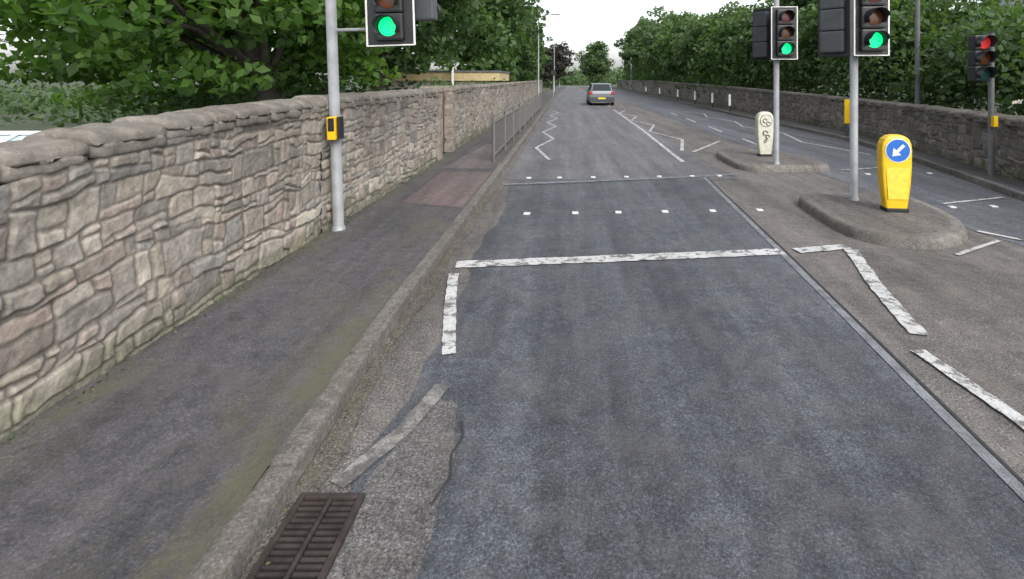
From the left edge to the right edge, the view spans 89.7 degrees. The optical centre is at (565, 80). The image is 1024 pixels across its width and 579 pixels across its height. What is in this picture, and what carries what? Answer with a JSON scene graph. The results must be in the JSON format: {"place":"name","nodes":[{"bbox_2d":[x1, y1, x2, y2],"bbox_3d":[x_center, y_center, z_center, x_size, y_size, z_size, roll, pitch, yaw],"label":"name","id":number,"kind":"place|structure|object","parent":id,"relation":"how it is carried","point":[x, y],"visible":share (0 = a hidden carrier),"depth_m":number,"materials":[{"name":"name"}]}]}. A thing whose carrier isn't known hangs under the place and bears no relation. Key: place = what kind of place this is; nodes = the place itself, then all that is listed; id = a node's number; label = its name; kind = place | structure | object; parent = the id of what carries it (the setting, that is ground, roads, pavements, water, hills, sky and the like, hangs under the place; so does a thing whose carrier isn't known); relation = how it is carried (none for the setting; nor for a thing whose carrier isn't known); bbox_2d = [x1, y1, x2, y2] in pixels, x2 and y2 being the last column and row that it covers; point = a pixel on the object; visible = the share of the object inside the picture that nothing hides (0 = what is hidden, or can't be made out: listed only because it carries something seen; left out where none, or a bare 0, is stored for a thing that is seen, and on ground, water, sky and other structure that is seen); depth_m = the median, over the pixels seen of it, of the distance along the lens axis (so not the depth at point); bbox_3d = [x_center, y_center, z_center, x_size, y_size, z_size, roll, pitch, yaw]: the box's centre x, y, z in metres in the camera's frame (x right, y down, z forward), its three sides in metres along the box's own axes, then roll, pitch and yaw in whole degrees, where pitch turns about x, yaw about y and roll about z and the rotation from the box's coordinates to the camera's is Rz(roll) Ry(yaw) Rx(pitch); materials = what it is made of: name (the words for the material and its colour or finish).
{"place":"outdoors","nodes":[
{"label":"outdoors","id":0,"kind":"place"},
{"bbox_2d":[0,86,564,578],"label":"pavement","id":1,"kind":"structure","parent":0,"point":[152,466],"depth_m":2.53,"materials":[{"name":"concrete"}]},
{"bbox_2d":[0,112,322,439],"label":"stone wall","id":2,"kind":"structure","parent":1,"relation":"on","point":[108,263],"depth_m":3.08,"materials":[{"name":"grey stone"}]},
{"bbox_2d":[7,152,454,444],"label":"weeds","id":3,"kind":"object","parent":1,"relation":"on","point":[10,435],"visible":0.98,"depth_m":3.85,"materials":[{"name":"green plant"}]},
{"bbox_2d":[1,151,518,563],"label":"leaf litter","id":4,"kind":"object","parent":1,"relation":"on","point":[354,434],"visible":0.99,"depth_m":3.08,"materials":[{"name":"brown plant"}]},
{"bbox_2d":[320,97,437,233],"bbox_3d":[-2.601,0.991,8.000,0.074,1.358,5.000,0,0,0],"label":"rubble face","id":5,"kind":"object","parent":1,"relation":"on","point":[386,148],"visible":0.95,"depth_m":7.12},
{"bbox_2d":[325,0,440,231],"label":"traffic light","id":6,"kind":"object","parent":1,"relation":"on","point":[390,22],"visible":0.98,"depth_m":5.61,"materials":[{"name":"grey plastic"}]},
{"bbox_2d":[420,86,456,160],"bbox_3d":[-2.760,0.889,11.220,0.440,1.518,1.540,0,0,0],"label":"doorway","id":7,"kind":"structure","parent":1,"relation":"on","point":[446,132],"depth_m":11.71,"materials":[{"name":"stone"}]},
{"bbox_2d":[441,92,444,150],"bbox_3d":[-2.766,0.910,11.221,0.062,1.420,0.979,0,0,0],"label":"boarded door","id":8,"kind":"structure","parent":7,"relation":"in","point":[443,92],"depth_m":11.62,"materials":[{"name":"wood"}]},
{"bbox_2d":[403,172,490,207],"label":"tactile paving","id":9,"kind":"structure","parent":1,"relation":"on","point":[454,189],"depth_m":7.70,"materials":[{"name":"concrete"}]},
{"bbox_2d":[443,144,509,168],"bbox_3d":[-1.840,1.646,11.350,0.920,0.001,3.700,0,0,0],"label":"pavement patch","id":10,"kind":"object","parent":1,"relation":"on","point":[480,158],"visible":1,"depth_m":10.61,"materials":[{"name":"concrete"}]},
{"bbox_2d":[455,82,541,149],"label":"stone wall","id":11,"kind":"structure","parent":1,"relation":"on","point":[475,110],"depth_m":16.16,"materials":[{"name":"grey stone"}]},
{"bbox_2d":[492,92,540,161],"bbox_3d":[-1.399,1.180,19.650,0.071,0.980,18.756,0,0,0],"label":"pedestrian guardrail","id":12,"kind":"object","parent":1,"relation":"on","point":[506,128],"visible":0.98,"depth_m":13.49,"materials":[{"name":"grey metal"}]},
{"bbox_2d":[537,13,559,95],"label":"street lamp","id":13,"kind":"object","parent":1,"relation":"on","point":[538,52],"visible":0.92,"depth_m":43.95,"materials":[{"name":"grey metal"}]},
{"bbox_2d":[550,70,555,95],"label":"sign post","id":14,"kind":"object","parent":1,"relation":"on","point":[553,72],"visible":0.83,"depth_m":51.95,"materials":[{"name":"grey metal"}]},
{"bbox_2d":[554,41,566,90],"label":"street lamp","id":15,"kind":"object","parent":1,"relation":"on","point":[554,62],"visible":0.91,"depth_m":74.95,"materials":[{"name":"grey metal"}]},
{"bbox_2d":[0,0,980,80],"label":"sky","id":16,"kind":"structure","parent":0,"point":[579,23],"materials":[{"name":"white"}]},
{"bbox_2d":[0,81,1021,503],"bbox_3d":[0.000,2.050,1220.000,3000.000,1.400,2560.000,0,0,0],"label":"ground","id":17,"kind":"structure","parent":0,"point":[24,125],"depth_m":38.67,"materials":[{"name":"green plant"}]},
{"bbox_2d":[0,131,39,141],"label":"greenhouse","id":18,"kind":"object","parent":17,"relation":"on","point":[13,136],"visible":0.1,"depth_m":5.98,"materials":[{"name":"white glass"}]},
{"bbox_2d":[2,0,317,113],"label":"sycamore tree","id":19,"kind":"object","parent":17,"relation":"on","point":[173,49],"visible":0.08,"depth_m":13.95,"materials":[{"name":"green plant"}]},
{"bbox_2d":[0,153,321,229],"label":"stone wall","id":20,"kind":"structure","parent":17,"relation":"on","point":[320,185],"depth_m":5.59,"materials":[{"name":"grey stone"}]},
{"bbox_2d":[0,88,438,183],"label":"coping","id":21,"kind":"object","parent":20,"relation":"on","point":[46,151],"visible":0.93,"depth_m":3.24,"materials":[{"name":"stone"}]},
{"bbox_2d":[0,74,370,125],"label":"hedgerow","id":22,"kind":"object","parent":17,"relation":"on","point":[54,108],"visible":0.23,"depth_m":35.33,"materials":[{"name":"green plant"}]},
{"bbox_2d":[0,0,401,100],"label":"sycamore tree","id":23,"kind":"object","parent":17,"relation":"on","point":[81,34],"visible":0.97,"depth_m":8.11,"materials":[{"name":"green plant"}]},
{"bbox_2d":[57,72,443,127],"bbox_3d":[-7.830,1.374,15.672,8.444,3.587,10.532,0,0,0],"label":"shrubbery","id":24,"kind":"object","parent":17,"relation":"on","point":[226,99],"visible":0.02,"depth_m":12.31,"materials":[{"name":"green plant"}]},
{"bbox_2d":[272,0,470,78],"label":"broadleaf tree","id":25,"kind":"object","parent":17,"relation":"on","point":[451,57],"visible":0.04,"depth_m":25.50,"materials":[{"name":"green plant"}]},
{"bbox_2d":[186,86,565,578],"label":"kerb","id":26,"kind":"structure","parent":17,"relation":"on","point":[231,550],"depth_m":2.45,"materials":[{"name":"concrete"}]},
{"bbox_2d":[297,0,494,90],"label":"broadleaf tree","id":27,"kind":"object","parent":17,"relation":"on","point":[404,58],"visible":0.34,"depth_m":17.39,"materials":[{"name":"green plant"}]},
{"bbox_2d":[386,71,509,89],"bbox_3d":[-6.000,1.145,27.000,5.700,3.210,4.500,0,0,0],"label":"flat roofed hut","id":28,"kind":"object","parent":17,"relation":"on","point":[462,77],"visible":0.2,"depth_m":24.80,"materials":[{"name":"stone"}]},
{"bbox_2d":[451,60,454,84],"bbox_3d":[-5.400,0.895,24.455,0.220,3.710,0.210,0,0,0],"label":"floodlight post","id":29,"kind":"object","parent":17,"relation":"on","point":[452,76],"visible":0.38,"depth_m":24.45,"materials":[{"name":"white metal"}]},
{"bbox_2d":[427,0,545,79],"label":"broadleaf tree","id":30,"kind":"object","parent":17,"relation":"on","point":[503,22],"visible":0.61,"depth_m":30.82,"materials":[{"name":"green plant"}]},
{"bbox_2d":[445,0,550,81],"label":"broadleaf tree","id":31,"kind":"object","parent":17,"relation":"on","point":[525,73],"visible":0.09,"depth_m":46.97,"materials":[{"name":"green plant"}]},
{"bbox_2d":[525,18,552,80],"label":"broadleaf tree","id":32,"kind":"object","parent":17,"relation":"on","point":[541,59],"visible":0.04,"depth_m":63.76,"materials":[{"name":"green plant"}]},
{"bbox_2d":[537,42,575,88],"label":"copper beech tree","id":33,"kind":"object","parent":17,"relation":"on","point":[562,62],"visible":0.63,"depth_m":103.60,"materials":[{"name":"purple plant"}]},
{"bbox_2d":[358,65,758,87],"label":"distant trees","id":34,"kind":"object","parent":17,"relation":"on","point":[576,79],"visible":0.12,"depth_m":185.70,"materials":[{"name":"green plant"}]},
{"bbox_2d":[574,41,615,82],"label":"broadleaf tree","id":35,"kind":"object","parent":17,"relation":"on","point":[595,63],"visible":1,"depth_m":118.55,"materials":[{"name":"green plant"}]},
{"bbox_2d":[613,16,656,70],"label":"broadleaf tree","id":36,"kind":"object","parent":17,"relation":"on","point":[629,36],"visible":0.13,"depth_m":88.19,"materials":[{"name":"green plant"}]},
{"bbox_2d":[621,5,673,79],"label":"broadleaf tree","id":37,"kind":"object","parent":17,"relation":"on","point":[635,50],"visible":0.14,"depth_m":72.75,"materials":[{"name":"green plant"}]},
{"bbox_2d":[638,10,696,81],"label":"broadleaf tree","id":38,"kind":"object","parent":17,"relation":"on","point":[649,38],"visible":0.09,"depth_m":60.34,"materials":[{"name":"green plant"}]},
{"bbox_2d":[650,12,718,76],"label":"broadleaf tree","id":39,"kind":"object","parent":17,"relation":"on","point":[665,45],"visible":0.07,"depth_m":49.42,"materials":[{"name":"green plant"}]},
{"bbox_2d":[618,31,789,99],"bbox_3d":[12.769,-1.326,69.052,5.907,6.346,85.192,0,0,2],"label":"hedge","id":40,"kind":"object","parent":17,"relation":"on","point":[737,76],"visible":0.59,"depth_m":36.71,"materials":[{"name":"green plant"}]},
{"bbox_2d":[669,1,752,78],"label":"broadleaf tree","id":41,"kind":"object","parent":17,"relation":"on","point":[695,30],"visible":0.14,"depth_m":40.46,"materials":[{"name":"green plant"}]},
{"bbox_2d":[696,3,784,79],"bbox_3d":[12.917,-1.717,33.680,8.142,6.683,7.930,0,0,42],"label":"broadleaf tree","id":42,"kind":"object","parent":17,"relation":"on","point":[722,33],"visible":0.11,"depth_m":33.12,"materials":[{"name":"green plant"}]},
{"bbox_2d":[726,0,835,92],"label":"broadleaf tree","id":43,"kind":"object","parent":17,"relation":"on","point":[745,39],"visible":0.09,"depth_m":27.36,"materials":[{"name":"green plant"}]},
{"bbox_2d":[613,87,1023,200],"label":"kerb","id":44,"kind":"structure","parent":17,"relation":"on","point":[997,187],"depth_m":10.16,"materials":[{"name":"concrete"}]},
{"bbox_2d":[788,0,960,98],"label":"broadleaf tree","id":45,"kind":"object","parent":17,"relation":"on","point":[809,22],"visible":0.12,"depth_m":20.95,"materials":[{"name":"green plant"}]},
{"bbox_2d":[745,0,1023,115],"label":"hedge","id":46,"kind":"object","parent":17,"relation":"on","point":[947,82],"visible":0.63,"depth_m":13.71,"materials":[{"name":"green plant"}]},
{"bbox_2d":[915,0,919,103],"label":"telegraph pole","id":47,"kind":"object","parent":17,"relation":"on","point":[917,49],"visible":0.48,"depth_m":13.25,"materials":[{"name":"grey metal"}]},
{"bbox_2d":[842,0,1023,103],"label":"broadleaf tree","id":48,"kind":"object","parent":17,"relation":"on","point":[943,17],"visible":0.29,"depth_m":15.74,"materials":[{"name":"green plant"}]},
{"bbox_2d":[919,3,1023,98],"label":"broadleaf tree","id":49,"kind":"object","parent":17,"relation":"on","point":[972,25],"visible":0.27,"depth_m":11.89,"materials":[{"name":"green plant"}]},
{"bbox_2d":[974,90,1022,106],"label":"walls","id":50,"kind":"structure","parent":17,"relation":"on","point":[1015,101],"depth_m":27.72,"materials":[{"name":"white"}]},
{"bbox_2d":[977,0,1023,19],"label":"roof","id":51,"kind":"structure","parent":50,"relation":"on","point":[1004,2],"depth_m":32.72,"materials":[{"name":"stone"}]},
{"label":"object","id":52,"kind":"object","parent":17,"relation":"on","visible":0},
{"bbox_2d":[411,77,519,88],"bbox_3d":[-3.538,0.541,29.029,1.886,1.406,34.033,0,0,0],"label":"ivy","id":53,"kind":"object","parent":52,"relation":"attached to","point":[441,82],"visible":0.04,"depth_m":15.40,"materials":[{"name":"green plant"}]},
{"bbox_2d":[451,80,541,93],"bbox_3d":[-2.847,0.179,35.999,0.471,0.325,48.104,0,0,0],"label":"coping","id":54,"kind":"object","parent":52,"relation":"on","point":[468,88],"visible":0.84,"depth_m":17.04,"materials":[{"name":"stone"}]},
{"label":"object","id":55,"kind":"object","parent":17,"relation":"on","visible":0},
{"bbox_2d":[617,80,1023,127],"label":"coping","id":56,"kind":"object","parent":55,"relation":"on","point":[976,116],"visible":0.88,"depth_m":12.28,"materials":[{"name":"stone"}]},
{"bbox_2d":[506,86,733,178],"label":"carriageway","id":57,"kind":"structure","parent":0,"point":[599,140],"depth_m":12.70,"materials":[{"name":"grey asphalt"}]},
{"bbox_2d":[584,83,613,104],"bbox_3d":[2.500,0.984,37.084,2.180,1.520,4.432,0,0,0],"label":"car","id":58,"kind":"object","parent":57,"relation":"on","point":[600,92],"visible":1,"depth_m":35.04,"materials":[{"name":"silver paint"}]},
{"bbox_2d":[535,110,866,161],"bbox_3d":[3.200,1.739,20.450,7.982,0.001,19.102,0,0,0],"label":"zigzag marking","id":59,"kind":"object","parent":57,"relation":"on","point":[655,140],"visible":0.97,"depth_m":15.24,"materials":[{"name":"paint"}]},
{"bbox_2d":[502,173,1023,500],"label":"surface seam","id":60,"kind":"object","parent":57,"relation":"on","point":[991,461],"visible":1,"depth_m":3.15,"materials":[{"name":"grey asphalt"}]},
{"bbox_2d":[296,86,1023,492],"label":"road","id":61,"kind":"structure","parent":0,"point":[966,312],"depth_m":4.12,"materials":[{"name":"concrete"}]},
{"bbox_2d":[246,493,364,578],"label":"drain grate","id":62,"kind":"object","parent":61,"relation":"on","point":[310,544],"visible":1,"depth_m":1.93,"materials":[{"name":"metal"}]},
{"bbox_2d":[239,179,500,578],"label":"gutter","id":63,"kind":"object","parent":61,"relation":"on","point":[346,425],"visible":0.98,"depth_m":2.64,"materials":[{"name":"grey concrete"}]},
{"bbox_2d":[331,384,449,487],"bbox_3d":[-0.821,1.738,2.553,0.131,0.001,0.782,0,0,21],"label":"worn edge marking","id":64,"kind":"object","parent":61,"relation":"on","point":[357,467],"visible":1,"depth_m":2.48,"materials":[{"name":"paint"}]},
{"bbox_2d":[442,273,458,354],"bbox_3d":[-0.876,1.738,3.924,0.105,0.001,1.377,0,0,-11],"label":"lane edge marking","id":65,"kind":"object","parent":61,"relation":"on","point":[449,335],"visible":1,"depth_m":3.75,"materials":[{"name":"paint"}]},
{"bbox_2d":[455,244,850,267],"bbox_3d":[0.967,1.738,5.067,4.024,0.001,0.231,0,0,-7],"label":"stop line","id":66,"kind":"object","parent":61,"relation":"on","point":[585,259],"visible":1,"depth_m":5.02,"materials":[{"name":"paint"}]},
{"bbox_2d":[350,179,1023,578],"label":"lane resurfacing","id":67,"kind":"structure","parent":61,"relation":"on","point":[750,417],"depth_m":2.59,"materials":[{"name":"asphalt"}]},
{"bbox_2d":[327,398,456,578],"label":"road patch","id":68,"kind":"object","parent":67,"relation":"on","point":[389,535],"visible":0.89,"depth_m":2.09,"materials":[{"name":"grey asphalt"}]},
{"bbox_2d":[430,420,463,504],"bbox_3d":[-0.520,1.740,2.359,0.051,0.001,0.523,0,0,2],"label":"road crack","id":69,"kind":"object","parent":68,"relation":"on","point":[450,470],"visible":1,"depth_m":2.31,"materials":[{"name":"black asphalt"}]},
{"bbox_2d":[509,177,1023,483],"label":"tar joint","id":70,"kind":"object","parent":67,"relation":"on","point":[951,412],"visible":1,"depth_m":3.10,"materials":[{"name":"black asphalt"}]},
{"bbox_2d":[523,172,998,214],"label":"crossing studs","id":71,"kind":"object","parent":61,"relation":"on","point":[576,212],"visible":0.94,"depth_m":6.89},
{"bbox_2d":[581,89,1023,254],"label":"lane dashes","id":72,"kind":"object","parent":61,"relation":"on","point":[977,247],"visible":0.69,"depth_m":7.21,"materials":[{"name":"paint"}]},
{"bbox_2d":[844,249,1023,428],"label":"line","id":73,"kind":"object","parent":61,"relation":"on","point":[902,315],"visible":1,"depth_m":3.54,"materials":[{"name":"paint"}]},
{"bbox_2d":[717,148,829,171],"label":"traffic island","id":74,"kind":"structure","parent":0,"point":[747,159],"depth_m":10.24,"materials":[{"name":"grey concrete"}]},
{"bbox_2d":[755,112,773,155],"bbox_3d":[4.280,1.153,10.993,0.359,0.953,0.194,0,0,-4],"label":"island bollard","id":75,"kind":"object","parent":74,"relation":"on","point":[764,126],"visible":1,"depth_m":10.92,"materials":[{"name":"plastic"}]},
{"bbox_2d":[752,0,797,164],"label":"traffic light","id":76,"kind":"object","parent":74,"relation":"on","point":[775,33],"visible":1,"depth_m":9.89,"materials":[{"name":"grey metal"}]},
{"bbox_2d":[583,86,1023,245],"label":"opposite lane","id":77,"kind":"structure","parent":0,"point":[936,189],"depth_m":9.89,"materials":[{"name":"grey asphalt"}]},
{"bbox_2d":[615,87,1023,191],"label":"pavement","id":78,"kind":"structure","parent":0,"point":[1008,182],"depth_m":11.35,"materials":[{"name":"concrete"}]},
{"bbox_2d":[617,81,773,116],"bbox_3d":[10.606,0.858,71.003,0.245,1.623,98.047,0,0,2],"label":"rubble face","id":79,"kind":"object","parent":78,"relation":"on","point":[750,102],"visible":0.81,"depth_m":32.11},
{"bbox_2d":[711,93,712,107],"bbox_3d":[8.762,1.200,30.500,0.118,0.900,0.124,0,0,0],"label":"verge bollard","id":80,"kind":"object","parent":78,"relation":"on","point":[711,100],"visible":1,"depth_m":30.46,"materials":[{"name":"white plastic"}]},
{"bbox_2d":[728,94,730,110],"bbox_3d":[8.672,1.200,27.000,0.118,0.900,0.124,0,0,0],"label":"verge bollard","id":81,"kind":"object","parent":78,"relation":"on","point":[729,100],"visible":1,"depth_m":26.95,"materials":[{"name":"white plastic"}]},
{"bbox_2d":[844,99,849,135],"bbox_3d":[8.350,1.100,15.185,0.170,1.100,0.080,0,0,0],"label":"yellow marker post","id":82,"kind":"object","parent":78,"relation":"on","point":[846,112],"visible":0.91,"depth_m":15.14,"materials":[{"name":"plastic"}]},
{"bbox_2d":[779,95,1023,182],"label":"boundary wall","id":83,"kind":"structure","parent":78,"relation":"on","point":[963,140],"depth_m":11.42,"materials":[{"name":"stone"}]},
{"bbox_2d":[968,31,998,176],"bbox_3d":[7.105,0.460,8.600,0.467,2.580,0.418,0,0,0],"label":"traffic light","id":84,"kind":"object","parent":78,"relation":"on","point":[981,64],"visible":0.99,"depth_m":8.63,"materials":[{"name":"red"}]},
{"bbox_2d":[798,194,967,248],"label":"traffic island","id":85,"kind":"structure","parent":0,"point":[919,225],"depth_m":5.91,"materials":[{"name":"grey concrete"}]},
{"bbox_2d":[818,0,890,200],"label":"traffic light","id":86,"kind":"object","parent":85,"relation":"on","point":[853,30],"visible":0.98,"depth_m":6.93,"materials":[{"name":"grey metal"}]},
{"bbox_2d":[877,134,911,212],"bbox_3d":[4.100,1.153,6.378,0.359,0.953,0.183,0,0,6],"label":"keep left bollard","id":87,"kind":"object","parent":85,"relation":"on","point":[894,160],"visible":1,"depth_m":6.30,"materials":[{"name":"yellow plastic"}]}
]}

